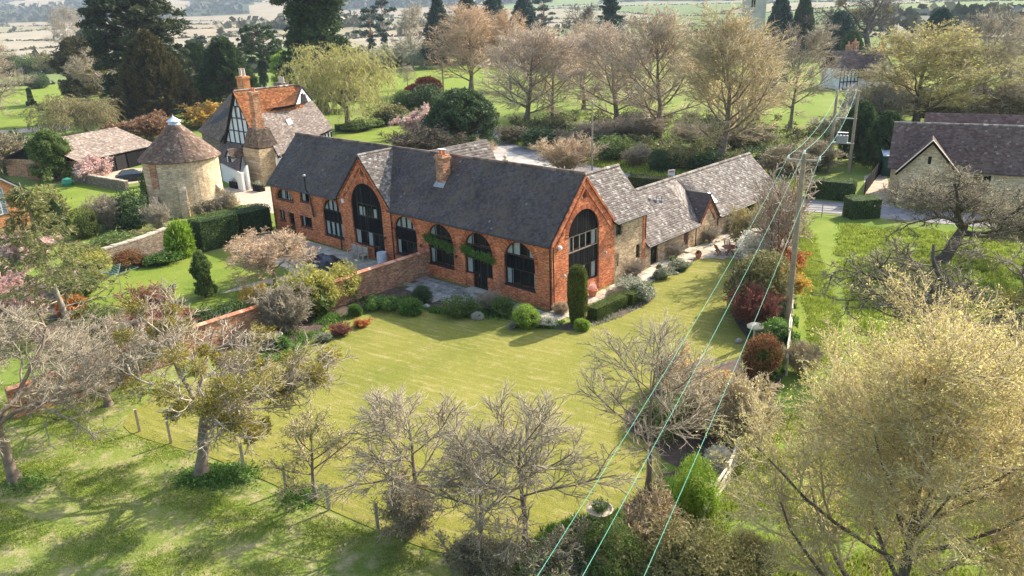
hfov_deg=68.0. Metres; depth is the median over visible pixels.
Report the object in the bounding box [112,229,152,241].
shrub
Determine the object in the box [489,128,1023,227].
lane
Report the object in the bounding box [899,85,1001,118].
bush
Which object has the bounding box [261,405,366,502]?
tree
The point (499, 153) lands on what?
yard
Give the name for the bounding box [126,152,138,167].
shed door
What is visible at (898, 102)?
bush
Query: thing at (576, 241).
window
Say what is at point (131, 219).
shrub
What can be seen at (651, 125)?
bush
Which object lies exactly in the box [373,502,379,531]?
fence post
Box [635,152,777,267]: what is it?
stone barn
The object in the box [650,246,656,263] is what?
glazed door
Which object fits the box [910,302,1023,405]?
tree
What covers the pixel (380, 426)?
tree
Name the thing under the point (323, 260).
covered furniture
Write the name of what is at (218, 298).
lawn
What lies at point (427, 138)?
bush
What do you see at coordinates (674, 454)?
flower bed
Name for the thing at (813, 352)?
shrub
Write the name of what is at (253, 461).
fence wire
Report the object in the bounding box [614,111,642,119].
bush
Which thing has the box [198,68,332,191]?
cottage
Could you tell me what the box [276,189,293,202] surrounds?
window
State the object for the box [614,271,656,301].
shrub
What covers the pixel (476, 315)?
shrub
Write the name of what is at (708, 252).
terrace
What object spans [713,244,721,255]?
folding chair
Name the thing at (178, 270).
lawn
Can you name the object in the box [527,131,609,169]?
tree
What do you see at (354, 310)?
shrub
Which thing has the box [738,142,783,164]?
bush
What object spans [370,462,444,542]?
shrub
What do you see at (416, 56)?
tree
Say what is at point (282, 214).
window
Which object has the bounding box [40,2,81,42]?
tree
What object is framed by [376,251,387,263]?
water butt
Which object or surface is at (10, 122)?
lawn
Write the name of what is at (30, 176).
stone wall
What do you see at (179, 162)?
dovecote
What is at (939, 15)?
tree
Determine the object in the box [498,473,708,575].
groundcover
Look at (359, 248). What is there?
garden chair
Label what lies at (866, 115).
cypress
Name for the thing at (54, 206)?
topiary
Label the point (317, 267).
garden table
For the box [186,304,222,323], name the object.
ivy
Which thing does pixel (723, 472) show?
split log fence
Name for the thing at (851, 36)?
tree
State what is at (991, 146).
stone cottage
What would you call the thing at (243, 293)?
shrub
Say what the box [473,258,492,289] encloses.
glazed door
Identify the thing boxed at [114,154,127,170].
shed door
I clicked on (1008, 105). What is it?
bush
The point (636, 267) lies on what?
shrub
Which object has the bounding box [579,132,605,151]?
bush
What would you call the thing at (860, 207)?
hedge
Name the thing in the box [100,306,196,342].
shrub
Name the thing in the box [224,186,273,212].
gravel drive
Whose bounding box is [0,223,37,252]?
tree
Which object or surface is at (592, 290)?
terracotta pot
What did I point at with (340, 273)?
shrub
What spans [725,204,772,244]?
shrub
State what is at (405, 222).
window
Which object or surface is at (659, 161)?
bush
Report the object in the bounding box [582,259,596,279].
window
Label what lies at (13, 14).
hill wood
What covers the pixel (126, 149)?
open shed
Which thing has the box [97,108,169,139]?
shrub
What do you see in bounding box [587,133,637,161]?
bush
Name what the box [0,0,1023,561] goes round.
ground
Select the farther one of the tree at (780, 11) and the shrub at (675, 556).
the tree at (780, 11)
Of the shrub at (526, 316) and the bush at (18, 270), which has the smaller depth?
the shrub at (526, 316)
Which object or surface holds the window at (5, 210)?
in the brick house at (6, 185)
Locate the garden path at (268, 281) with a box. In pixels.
[224,275,294,292]
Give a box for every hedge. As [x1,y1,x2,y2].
[186,209,240,252]
[230,203,273,237]
[334,120,384,131]
[586,291,628,320]
[622,280,653,306]
[628,173,672,187]
[805,175,857,201]
[842,194,881,219]
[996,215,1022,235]
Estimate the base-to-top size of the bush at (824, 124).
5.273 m
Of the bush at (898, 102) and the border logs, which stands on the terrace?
the border logs
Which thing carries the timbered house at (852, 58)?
on the ground at (822, 102)
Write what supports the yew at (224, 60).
on the ground at (822, 102)
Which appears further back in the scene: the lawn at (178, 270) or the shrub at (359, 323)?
the lawn at (178, 270)
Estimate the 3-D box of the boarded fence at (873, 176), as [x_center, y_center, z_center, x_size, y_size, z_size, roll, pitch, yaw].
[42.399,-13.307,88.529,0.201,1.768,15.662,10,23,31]
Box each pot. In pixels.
[588,282,597,296]
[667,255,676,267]
[695,249,701,258]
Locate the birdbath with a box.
[747,322,763,338]
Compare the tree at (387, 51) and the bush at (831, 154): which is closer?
the bush at (831, 154)
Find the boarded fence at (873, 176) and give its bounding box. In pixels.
[864,161,881,193]
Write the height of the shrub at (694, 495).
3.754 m
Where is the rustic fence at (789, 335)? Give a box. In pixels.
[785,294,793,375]
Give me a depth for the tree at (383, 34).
357.70 m
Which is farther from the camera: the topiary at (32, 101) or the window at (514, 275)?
the topiary at (32, 101)
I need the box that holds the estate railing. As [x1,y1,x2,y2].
[807,205,845,217]
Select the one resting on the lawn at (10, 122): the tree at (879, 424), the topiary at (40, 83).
the topiary at (40, 83)
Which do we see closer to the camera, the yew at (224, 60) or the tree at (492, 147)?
the tree at (492, 147)
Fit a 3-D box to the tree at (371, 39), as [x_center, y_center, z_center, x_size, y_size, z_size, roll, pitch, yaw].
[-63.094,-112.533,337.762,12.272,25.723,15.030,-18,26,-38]
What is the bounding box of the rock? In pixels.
[734,338,742,342]
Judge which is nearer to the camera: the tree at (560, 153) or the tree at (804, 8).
the tree at (560, 153)
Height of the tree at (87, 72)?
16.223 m
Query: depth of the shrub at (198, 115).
150.32 m
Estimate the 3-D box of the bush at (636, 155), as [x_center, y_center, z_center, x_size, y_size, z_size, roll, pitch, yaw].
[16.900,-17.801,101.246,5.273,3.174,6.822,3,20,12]
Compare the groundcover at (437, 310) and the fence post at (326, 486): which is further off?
the groundcover at (437, 310)
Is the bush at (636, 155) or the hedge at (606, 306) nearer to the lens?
the hedge at (606, 306)
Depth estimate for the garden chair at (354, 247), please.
66.81 m
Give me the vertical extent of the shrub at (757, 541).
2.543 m
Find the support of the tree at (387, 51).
on the lawn at (449, 83)
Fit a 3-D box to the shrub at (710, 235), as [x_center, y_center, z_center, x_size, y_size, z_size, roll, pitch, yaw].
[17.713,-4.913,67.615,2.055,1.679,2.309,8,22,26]
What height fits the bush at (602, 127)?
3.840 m
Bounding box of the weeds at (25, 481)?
[0,459,86,502]
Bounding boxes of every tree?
[0,39,40,116]
[0,183,161,370]
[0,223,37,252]
[0,256,48,342]
[0,300,163,486]
[21,311,192,408]
[22,127,72,181]
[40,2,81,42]
[45,34,106,100]
[60,46,117,107]
[75,0,197,108]
[75,28,108,52]
[95,277,358,481]
[181,35,207,48]
[220,226,320,289]
[236,23,283,86]
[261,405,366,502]
[268,50,290,85]
[269,0,369,112]
[298,383,505,523]
[352,5,382,51]
[361,42,400,67]
[372,0,396,46]
[382,409,547,557]
[387,37,418,65]
[390,0,426,67]
[394,63,416,85]
[402,44,431,67]
[413,1,508,90]
[420,0,456,67]
[438,378,644,568]
[451,0,486,63]
[468,18,587,120]
[473,137,498,153]
[481,0,510,46]
[484,6,532,89]
[509,0,541,52]
[510,27,603,117]
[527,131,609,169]
[532,0,555,36]
[537,16,621,109]
[551,18,676,119]
[560,1,600,36]
[560,307,730,495]
[590,1,734,137]
[592,0,628,60]
[668,0,811,158]
[695,257,1023,575]
[714,29,794,119]
[746,16,857,131]
[746,153,821,251]
[765,0,794,58]
[794,0,814,53]
[802,0,904,49]
[809,218,1023,408]
[820,10,855,54]
[834,16,1023,122]
[837,85,869,112]
[839,29,864,50]
[842,63,914,90]
[860,110,905,169]
[876,159,1023,263]
[887,24,919,48]
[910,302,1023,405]
[919,7,956,63]
[939,3,1023,113]
[964,380,1023,575]
[976,15,1023,84]
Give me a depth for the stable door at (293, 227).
74.16 m
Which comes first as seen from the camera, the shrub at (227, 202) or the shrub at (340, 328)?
the shrub at (340, 328)
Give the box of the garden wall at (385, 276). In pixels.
[4,249,430,418]
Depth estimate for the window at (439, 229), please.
59.86 m
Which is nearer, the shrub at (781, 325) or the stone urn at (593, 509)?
the stone urn at (593, 509)
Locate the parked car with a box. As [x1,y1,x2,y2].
[115,169,143,179]
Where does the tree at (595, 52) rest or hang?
on the ground at (822, 102)
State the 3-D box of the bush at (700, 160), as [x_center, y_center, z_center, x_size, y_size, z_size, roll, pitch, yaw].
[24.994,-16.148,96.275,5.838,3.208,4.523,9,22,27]
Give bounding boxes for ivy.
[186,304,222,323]
[206,299,250,317]
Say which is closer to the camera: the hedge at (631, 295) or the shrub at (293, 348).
the shrub at (293, 348)
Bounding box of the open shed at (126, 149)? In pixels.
[3,127,151,177]
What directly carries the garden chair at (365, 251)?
on the patio at (360, 263)
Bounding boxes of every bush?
[0,130,29,173]
[0,233,62,260]
[0,255,34,283]
[1,52,23,71]
[3,127,30,144]
[13,54,38,70]
[18,92,125,135]
[27,50,56,73]
[377,121,470,149]
[403,83,421,94]
[412,76,442,94]
[494,125,528,142]
[518,124,556,146]
[541,114,568,130]
[552,129,583,143]
[568,117,624,139]
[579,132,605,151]
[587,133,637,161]
[606,112,675,136]
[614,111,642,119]
[618,141,655,165]
[645,147,675,172]
[662,143,698,169]
[666,121,709,139]
[685,147,728,169]
[714,123,779,146]
[718,151,744,161]
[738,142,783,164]
[756,142,824,175]
[799,134,848,169]
[805,105,850,139]
[843,79,920,117]
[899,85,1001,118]
[974,76,1023,114]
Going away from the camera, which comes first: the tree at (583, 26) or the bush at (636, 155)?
the bush at (636, 155)
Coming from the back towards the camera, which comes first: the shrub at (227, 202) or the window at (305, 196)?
the shrub at (227, 202)
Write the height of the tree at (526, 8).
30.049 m
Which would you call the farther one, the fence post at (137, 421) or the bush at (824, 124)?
the bush at (824, 124)
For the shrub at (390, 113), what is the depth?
148.35 m
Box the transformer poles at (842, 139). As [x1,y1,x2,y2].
[827,89,859,173]
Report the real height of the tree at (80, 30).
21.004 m
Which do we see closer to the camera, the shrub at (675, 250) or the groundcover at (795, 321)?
the groundcover at (795, 321)
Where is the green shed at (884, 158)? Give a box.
[880,148,890,175]
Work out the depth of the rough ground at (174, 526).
31.83 m
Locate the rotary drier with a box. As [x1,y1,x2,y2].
[99,264,137,299]
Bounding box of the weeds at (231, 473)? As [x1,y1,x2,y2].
[171,455,274,494]
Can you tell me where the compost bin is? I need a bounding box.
[61,177,73,185]
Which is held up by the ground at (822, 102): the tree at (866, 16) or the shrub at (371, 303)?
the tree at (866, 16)
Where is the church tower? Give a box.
[739,0,766,62]
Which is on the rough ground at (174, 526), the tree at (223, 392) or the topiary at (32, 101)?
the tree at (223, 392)
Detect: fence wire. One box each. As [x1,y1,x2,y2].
[137,419,369,512]
[144,427,372,520]
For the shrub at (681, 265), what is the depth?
60.32 m
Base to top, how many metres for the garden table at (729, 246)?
0.746 m
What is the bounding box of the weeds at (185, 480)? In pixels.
[149,459,252,499]
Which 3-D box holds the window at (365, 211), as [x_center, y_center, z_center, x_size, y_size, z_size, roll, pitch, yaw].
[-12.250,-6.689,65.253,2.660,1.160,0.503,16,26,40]
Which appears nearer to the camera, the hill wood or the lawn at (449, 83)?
the lawn at (449, 83)
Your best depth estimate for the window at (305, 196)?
71.69 m
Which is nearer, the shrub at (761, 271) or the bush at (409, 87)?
the shrub at (761, 271)
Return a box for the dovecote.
[137,114,223,218]
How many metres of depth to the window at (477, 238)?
57.19 m
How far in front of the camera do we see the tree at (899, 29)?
305.62 m
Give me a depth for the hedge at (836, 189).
80.60 m
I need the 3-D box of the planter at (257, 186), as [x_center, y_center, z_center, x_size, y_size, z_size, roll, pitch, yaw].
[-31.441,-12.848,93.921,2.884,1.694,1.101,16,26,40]
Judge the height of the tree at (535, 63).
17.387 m
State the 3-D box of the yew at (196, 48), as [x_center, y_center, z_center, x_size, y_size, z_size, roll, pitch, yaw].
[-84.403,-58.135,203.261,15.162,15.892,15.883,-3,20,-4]
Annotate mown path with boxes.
[783,274,821,385]
[800,216,878,332]
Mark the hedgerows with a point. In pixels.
(227, 24)
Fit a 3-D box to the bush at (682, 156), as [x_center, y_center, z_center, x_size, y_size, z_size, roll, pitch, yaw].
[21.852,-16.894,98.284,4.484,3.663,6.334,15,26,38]
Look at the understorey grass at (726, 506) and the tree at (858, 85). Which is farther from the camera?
the tree at (858, 85)
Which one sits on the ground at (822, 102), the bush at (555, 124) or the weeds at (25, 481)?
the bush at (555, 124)
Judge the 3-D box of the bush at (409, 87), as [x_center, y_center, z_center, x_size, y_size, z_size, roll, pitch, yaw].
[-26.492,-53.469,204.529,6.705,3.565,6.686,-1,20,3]
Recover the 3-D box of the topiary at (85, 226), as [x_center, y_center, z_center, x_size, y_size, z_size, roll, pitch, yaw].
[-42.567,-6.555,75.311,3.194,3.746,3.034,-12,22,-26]
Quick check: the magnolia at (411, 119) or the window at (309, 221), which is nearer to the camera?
the window at (309, 221)
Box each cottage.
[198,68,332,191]
[887,112,1023,211]
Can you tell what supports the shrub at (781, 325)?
on the flower bed at (674, 454)
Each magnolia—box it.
[71,152,113,180]
[388,102,429,133]
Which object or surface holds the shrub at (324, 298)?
on the flower bed at (395, 291)
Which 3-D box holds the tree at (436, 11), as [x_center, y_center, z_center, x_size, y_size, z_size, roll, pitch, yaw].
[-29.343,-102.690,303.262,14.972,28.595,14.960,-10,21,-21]
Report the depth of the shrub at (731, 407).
35.18 m
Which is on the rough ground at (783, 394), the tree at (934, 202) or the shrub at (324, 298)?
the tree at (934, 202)
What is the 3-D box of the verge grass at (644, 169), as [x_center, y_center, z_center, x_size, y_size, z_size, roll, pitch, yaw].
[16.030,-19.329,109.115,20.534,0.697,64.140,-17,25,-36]
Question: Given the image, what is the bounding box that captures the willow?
[276,38,400,123]
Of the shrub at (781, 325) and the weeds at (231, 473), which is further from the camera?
the shrub at (781, 325)
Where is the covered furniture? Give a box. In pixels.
[306,253,344,271]
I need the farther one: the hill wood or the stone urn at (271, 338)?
the hill wood
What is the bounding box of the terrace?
[550,231,744,320]
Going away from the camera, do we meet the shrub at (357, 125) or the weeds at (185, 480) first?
the weeds at (185, 480)
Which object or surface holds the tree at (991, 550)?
on the rough ground at (783, 394)
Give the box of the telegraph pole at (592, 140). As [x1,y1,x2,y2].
[591,100,592,170]
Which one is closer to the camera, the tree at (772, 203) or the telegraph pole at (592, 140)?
the tree at (772, 203)
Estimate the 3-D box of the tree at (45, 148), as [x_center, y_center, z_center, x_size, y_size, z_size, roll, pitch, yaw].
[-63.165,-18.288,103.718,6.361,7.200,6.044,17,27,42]
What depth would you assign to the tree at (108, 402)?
41.38 m
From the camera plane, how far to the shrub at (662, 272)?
58.62 m
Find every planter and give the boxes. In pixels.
[229,175,237,188]
[252,179,264,191]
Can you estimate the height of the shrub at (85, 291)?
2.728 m
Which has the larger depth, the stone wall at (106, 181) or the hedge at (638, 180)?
the stone wall at (106, 181)
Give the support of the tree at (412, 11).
on the lawn at (449, 83)
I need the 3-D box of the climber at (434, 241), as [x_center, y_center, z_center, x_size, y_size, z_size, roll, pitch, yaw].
[-5.813,-3.467,59.471,4.099,1.554,0.560,16,26,40]
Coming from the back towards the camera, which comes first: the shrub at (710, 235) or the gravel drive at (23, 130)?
the gravel drive at (23, 130)
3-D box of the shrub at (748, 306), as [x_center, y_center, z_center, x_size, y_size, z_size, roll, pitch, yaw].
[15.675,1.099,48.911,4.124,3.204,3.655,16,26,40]
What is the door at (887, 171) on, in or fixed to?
in the green shed at (884, 158)
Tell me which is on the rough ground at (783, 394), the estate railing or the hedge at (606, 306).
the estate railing
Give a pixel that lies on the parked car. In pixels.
(129, 174)
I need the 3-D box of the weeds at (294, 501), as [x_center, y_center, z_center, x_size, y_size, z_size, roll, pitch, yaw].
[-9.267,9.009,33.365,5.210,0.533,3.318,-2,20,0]
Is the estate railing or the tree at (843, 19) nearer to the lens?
the estate railing
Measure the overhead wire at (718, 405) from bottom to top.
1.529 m
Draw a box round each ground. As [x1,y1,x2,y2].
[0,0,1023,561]
[0,391,457,575]
[704,215,1023,575]
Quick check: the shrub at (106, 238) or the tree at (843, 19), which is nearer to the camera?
the shrub at (106, 238)
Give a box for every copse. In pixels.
[229,10,427,31]
[869,1,1023,33]
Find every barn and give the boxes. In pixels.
[266,132,651,310]
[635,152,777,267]
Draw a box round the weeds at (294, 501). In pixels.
[253,479,340,518]
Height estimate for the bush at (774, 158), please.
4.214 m
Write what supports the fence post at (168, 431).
on the lawn at (473, 361)
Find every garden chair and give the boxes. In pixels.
[347,243,356,256]
[352,245,362,258]
[358,246,368,260]
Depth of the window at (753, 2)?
276.99 m
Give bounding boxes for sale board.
[668,169,674,175]
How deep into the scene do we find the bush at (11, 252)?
67.88 m
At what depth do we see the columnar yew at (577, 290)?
49.83 m
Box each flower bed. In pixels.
[28,250,202,350]
[209,259,693,371]
[518,469,712,553]
[624,239,791,468]
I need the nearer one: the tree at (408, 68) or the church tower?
the tree at (408, 68)
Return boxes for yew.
[110,27,204,125]
[179,40,217,91]
[192,35,263,104]
[421,86,501,146]
[566,264,587,324]
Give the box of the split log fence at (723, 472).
[699,434,743,524]
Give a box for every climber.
[422,232,455,255]
[458,242,495,264]
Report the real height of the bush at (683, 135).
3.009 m
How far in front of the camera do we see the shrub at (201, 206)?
79.23 m
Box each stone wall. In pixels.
[25,162,47,180]
[72,172,128,190]
[101,227,167,270]
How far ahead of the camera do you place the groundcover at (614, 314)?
52.62 m
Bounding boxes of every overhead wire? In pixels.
[537,157,787,575]
[583,155,802,574]
[644,160,818,575]
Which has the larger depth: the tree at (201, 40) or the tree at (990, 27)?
the tree at (201, 40)
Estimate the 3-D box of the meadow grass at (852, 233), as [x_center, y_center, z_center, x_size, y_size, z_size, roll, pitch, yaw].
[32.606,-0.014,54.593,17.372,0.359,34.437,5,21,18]
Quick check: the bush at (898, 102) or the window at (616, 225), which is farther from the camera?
the bush at (898, 102)
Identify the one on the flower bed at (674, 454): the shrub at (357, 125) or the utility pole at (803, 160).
the utility pole at (803, 160)
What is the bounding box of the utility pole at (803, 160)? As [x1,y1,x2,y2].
[785,150,820,323]
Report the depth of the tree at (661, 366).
30.48 m
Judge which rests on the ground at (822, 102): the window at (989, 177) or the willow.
the willow
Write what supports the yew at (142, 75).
on the ground at (822, 102)
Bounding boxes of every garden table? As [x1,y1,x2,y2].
[303,264,318,269]
[721,244,738,255]
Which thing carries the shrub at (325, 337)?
on the lawn at (473, 361)
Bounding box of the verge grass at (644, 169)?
[499,130,798,198]
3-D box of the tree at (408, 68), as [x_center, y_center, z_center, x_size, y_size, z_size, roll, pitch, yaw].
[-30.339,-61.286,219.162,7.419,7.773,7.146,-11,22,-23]
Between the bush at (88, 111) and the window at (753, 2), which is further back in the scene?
the window at (753, 2)
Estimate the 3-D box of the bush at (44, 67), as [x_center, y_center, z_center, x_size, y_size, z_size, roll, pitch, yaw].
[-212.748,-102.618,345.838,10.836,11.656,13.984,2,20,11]
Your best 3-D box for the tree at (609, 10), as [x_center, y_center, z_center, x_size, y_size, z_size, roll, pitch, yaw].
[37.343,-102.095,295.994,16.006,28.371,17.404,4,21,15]
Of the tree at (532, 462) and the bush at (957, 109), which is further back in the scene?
the bush at (957, 109)
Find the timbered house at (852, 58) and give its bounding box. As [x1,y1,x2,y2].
[819,39,895,89]
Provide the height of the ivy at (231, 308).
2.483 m
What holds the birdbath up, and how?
on the flower bed at (674, 454)
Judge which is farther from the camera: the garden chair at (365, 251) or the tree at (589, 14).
the tree at (589, 14)
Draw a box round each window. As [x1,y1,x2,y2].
[0,187,7,215]
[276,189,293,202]
[280,210,285,221]
[300,193,308,203]
[300,216,312,229]
[302,92,306,102]
[324,200,340,212]
[325,219,344,239]
[355,228,378,246]
[357,202,377,219]
[395,238,417,255]
[396,216,414,230]
[429,224,451,239]
[429,246,454,269]
[466,233,490,248]
[466,256,477,273]
[504,266,535,292]
[506,242,533,259]
[568,227,597,253]
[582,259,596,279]
[615,225,620,235]
[751,0,755,7]
[973,175,991,193]
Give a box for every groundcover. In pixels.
[258,292,411,361]
[422,304,565,328]
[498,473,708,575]
[590,261,691,326]
[741,298,800,392]
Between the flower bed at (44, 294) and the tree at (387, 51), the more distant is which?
the tree at (387, 51)
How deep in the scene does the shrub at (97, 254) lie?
62.00 m
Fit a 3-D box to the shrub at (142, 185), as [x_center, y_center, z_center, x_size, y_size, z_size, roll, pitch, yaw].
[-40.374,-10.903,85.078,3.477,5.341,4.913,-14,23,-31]
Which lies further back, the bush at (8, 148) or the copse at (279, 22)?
the copse at (279, 22)
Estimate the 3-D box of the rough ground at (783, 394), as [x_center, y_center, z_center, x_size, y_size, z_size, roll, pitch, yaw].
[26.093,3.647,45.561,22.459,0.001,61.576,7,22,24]
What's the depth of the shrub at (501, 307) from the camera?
52.24 m
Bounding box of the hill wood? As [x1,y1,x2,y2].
[0,0,734,22]
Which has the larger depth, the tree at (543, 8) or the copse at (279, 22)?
the copse at (279, 22)
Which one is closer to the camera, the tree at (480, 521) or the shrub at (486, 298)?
the tree at (480, 521)
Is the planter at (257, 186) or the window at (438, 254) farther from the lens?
the planter at (257, 186)
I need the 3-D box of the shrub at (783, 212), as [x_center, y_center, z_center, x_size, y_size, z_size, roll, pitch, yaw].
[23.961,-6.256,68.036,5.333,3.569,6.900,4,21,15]
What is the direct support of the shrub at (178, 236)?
on the flower bed at (44, 294)
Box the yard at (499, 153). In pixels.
[493,145,556,167]
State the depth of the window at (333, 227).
69.69 m
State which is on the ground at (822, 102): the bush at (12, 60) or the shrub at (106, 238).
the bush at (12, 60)
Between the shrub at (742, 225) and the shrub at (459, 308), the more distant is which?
the shrub at (742, 225)
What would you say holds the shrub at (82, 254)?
on the flower bed at (44, 294)
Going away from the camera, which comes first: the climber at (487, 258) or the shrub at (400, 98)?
the climber at (487, 258)
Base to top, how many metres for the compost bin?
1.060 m
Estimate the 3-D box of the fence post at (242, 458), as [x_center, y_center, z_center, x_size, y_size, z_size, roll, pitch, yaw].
[-12.554,7.899,35.290,0.140,1.310,0.140,-15,24,-32]
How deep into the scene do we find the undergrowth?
120.13 m
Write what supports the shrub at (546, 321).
on the flower bed at (395, 291)
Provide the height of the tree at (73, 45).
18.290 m
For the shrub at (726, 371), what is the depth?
40.25 m
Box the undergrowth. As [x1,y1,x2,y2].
[505,107,840,166]
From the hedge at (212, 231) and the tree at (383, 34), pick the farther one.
the tree at (383, 34)
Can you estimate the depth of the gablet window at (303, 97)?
106.13 m
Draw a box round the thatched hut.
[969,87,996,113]
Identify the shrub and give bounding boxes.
[25,182,71,226]
[47,266,102,296]
[53,294,91,318]
[62,242,108,265]
[68,244,112,279]
[70,298,122,347]
[74,191,127,229]
[77,226,138,251]
[92,330,174,383]
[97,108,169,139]
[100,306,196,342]
[110,187,151,230]
[111,248,148,269]
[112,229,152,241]
[113,279,176,312]
[137,170,148,204]
[137,195,173,229]
[141,248,186,266]
[162,216,197,259]
[176,99,221,125]
[176,305,198,323]
[182,196,231,216]
[211,188,240,211]
[237,286,252,305]
[242,276,317,331]
[247,281,270,299]
[270,332,292,349]
[272,272,313,319]
[282,344,307,357]
[286,259,341,316]
[312,332,332,342]
[325,258,362,297]
[327,321,352,335]
[336,116,387,131]
[346,303,362,317]
[352,318,374,326]
[362,100,409,124]
[362,293,386,310]
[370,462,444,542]
[379,294,400,310]
[390,89,415,109]
[396,297,425,316]
[404,82,443,109]
[410,284,433,302]
[429,528,528,575]
[437,293,483,317]
[471,311,483,319]
[474,288,501,309]
[488,295,514,315]
[507,321,517,328]
[509,512,610,575]
[511,303,542,329]
[535,313,558,326]
[550,301,568,313]
[573,317,590,330]
[574,507,652,575]
[605,285,626,296]
[608,474,691,557]
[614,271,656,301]
[624,256,648,276]
[628,504,775,575]
[630,391,687,448]
[652,265,677,278]
[652,345,731,397]
[665,240,689,257]
[667,258,689,270]
[672,449,723,528]
[680,361,788,456]
[681,386,704,427]
[699,225,721,242]
[702,444,735,474]
[716,526,781,575]
[717,248,799,315]
[722,281,788,324]
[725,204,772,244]
[734,225,788,260]
[736,331,783,380]
[753,198,809,236]
[756,316,797,343]
[756,327,780,340]
[767,245,812,272]
[774,280,795,315]
[780,262,812,296]
[780,339,826,374]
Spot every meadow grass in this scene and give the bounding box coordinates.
[797,224,848,367]
[831,222,1023,391]
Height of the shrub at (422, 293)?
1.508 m
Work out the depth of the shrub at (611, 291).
54.40 m
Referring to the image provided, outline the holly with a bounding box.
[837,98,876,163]
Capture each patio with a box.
[251,231,377,277]
[403,276,549,315]
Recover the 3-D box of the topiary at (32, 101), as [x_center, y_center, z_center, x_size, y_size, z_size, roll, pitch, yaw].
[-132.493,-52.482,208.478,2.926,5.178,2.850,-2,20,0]
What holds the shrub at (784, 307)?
on the flower bed at (674, 454)
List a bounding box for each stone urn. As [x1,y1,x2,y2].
[265,331,282,347]
[586,495,612,522]
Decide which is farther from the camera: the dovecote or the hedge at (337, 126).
the hedge at (337, 126)
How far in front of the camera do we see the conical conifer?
57.06 m
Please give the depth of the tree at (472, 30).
202.42 m
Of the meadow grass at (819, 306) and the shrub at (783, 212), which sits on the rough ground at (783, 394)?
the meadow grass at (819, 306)
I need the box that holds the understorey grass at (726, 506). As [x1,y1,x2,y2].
[691,399,1023,575]
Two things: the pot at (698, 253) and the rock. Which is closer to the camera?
the rock
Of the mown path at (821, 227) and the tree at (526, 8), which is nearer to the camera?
the mown path at (821, 227)
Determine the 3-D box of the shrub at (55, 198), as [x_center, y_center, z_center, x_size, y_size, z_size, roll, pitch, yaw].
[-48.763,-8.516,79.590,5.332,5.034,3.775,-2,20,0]
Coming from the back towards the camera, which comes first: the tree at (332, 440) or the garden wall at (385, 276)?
the garden wall at (385, 276)
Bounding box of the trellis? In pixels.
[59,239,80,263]
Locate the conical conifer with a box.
[188,249,217,297]
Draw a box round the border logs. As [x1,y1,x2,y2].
[703,234,732,247]
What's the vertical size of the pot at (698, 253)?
0.739 m
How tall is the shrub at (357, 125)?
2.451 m
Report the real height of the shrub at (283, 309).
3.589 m
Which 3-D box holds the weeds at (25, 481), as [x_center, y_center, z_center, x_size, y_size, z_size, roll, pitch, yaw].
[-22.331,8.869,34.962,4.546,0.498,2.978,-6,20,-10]
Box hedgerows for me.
[0,0,1023,87]
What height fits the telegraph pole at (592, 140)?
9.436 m
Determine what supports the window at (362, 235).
in the barn at (537, 231)
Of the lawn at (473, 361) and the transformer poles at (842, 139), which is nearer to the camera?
the lawn at (473, 361)
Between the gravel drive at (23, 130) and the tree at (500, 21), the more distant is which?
the tree at (500, 21)
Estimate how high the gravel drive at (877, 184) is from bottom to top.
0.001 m
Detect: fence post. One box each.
[133,409,140,431]
[165,420,171,443]
[238,445,244,466]
[323,483,330,510]
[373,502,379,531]
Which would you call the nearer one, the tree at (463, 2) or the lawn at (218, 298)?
the lawn at (218, 298)
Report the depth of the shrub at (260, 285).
56.07 m
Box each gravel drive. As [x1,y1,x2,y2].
[0,126,67,132]
[104,168,142,183]
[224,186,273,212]
[864,174,893,206]
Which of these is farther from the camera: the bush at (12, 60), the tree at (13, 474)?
the bush at (12, 60)
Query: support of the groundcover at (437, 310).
on the flower bed at (395, 291)
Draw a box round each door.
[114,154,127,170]
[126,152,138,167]
[291,223,296,234]
[373,233,384,257]
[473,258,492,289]
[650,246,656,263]
[683,232,687,248]
[884,158,890,175]
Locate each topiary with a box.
[23,71,49,88]
[25,87,36,105]
[42,199,73,235]
[66,206,100,238]
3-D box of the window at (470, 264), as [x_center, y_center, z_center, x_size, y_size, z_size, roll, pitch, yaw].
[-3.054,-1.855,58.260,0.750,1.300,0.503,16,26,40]
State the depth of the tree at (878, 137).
92.75 m
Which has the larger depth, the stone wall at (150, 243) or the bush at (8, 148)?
the bush at (8, 148)
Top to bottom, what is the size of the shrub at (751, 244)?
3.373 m
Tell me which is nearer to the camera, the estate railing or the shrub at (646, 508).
the shrub at (646, 508)
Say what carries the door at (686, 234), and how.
in the stone barn at (687, 207)
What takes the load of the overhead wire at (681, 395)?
attached to the utility pole at (803, 160)
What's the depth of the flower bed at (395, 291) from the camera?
52.22 m
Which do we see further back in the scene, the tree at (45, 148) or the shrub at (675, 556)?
the tree at (45, 148)
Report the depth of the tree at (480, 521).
27.49 m
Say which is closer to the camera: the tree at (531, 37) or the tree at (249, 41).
the tree at (531, 37)
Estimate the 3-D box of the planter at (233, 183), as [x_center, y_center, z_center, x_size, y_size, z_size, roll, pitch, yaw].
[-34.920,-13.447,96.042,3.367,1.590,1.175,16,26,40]
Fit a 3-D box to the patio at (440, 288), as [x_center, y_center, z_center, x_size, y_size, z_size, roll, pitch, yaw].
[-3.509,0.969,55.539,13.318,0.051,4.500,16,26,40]
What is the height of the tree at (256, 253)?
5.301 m
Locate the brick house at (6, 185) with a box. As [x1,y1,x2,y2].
[0,176,30,231]
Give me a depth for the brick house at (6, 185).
75.01 m
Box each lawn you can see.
[0,85,107,129]
[49,184,139,237]
[85,253,271,305]
[124,257,747,552]
[186,278,311,316]
[332,128,406,144]
[364,66,505,95]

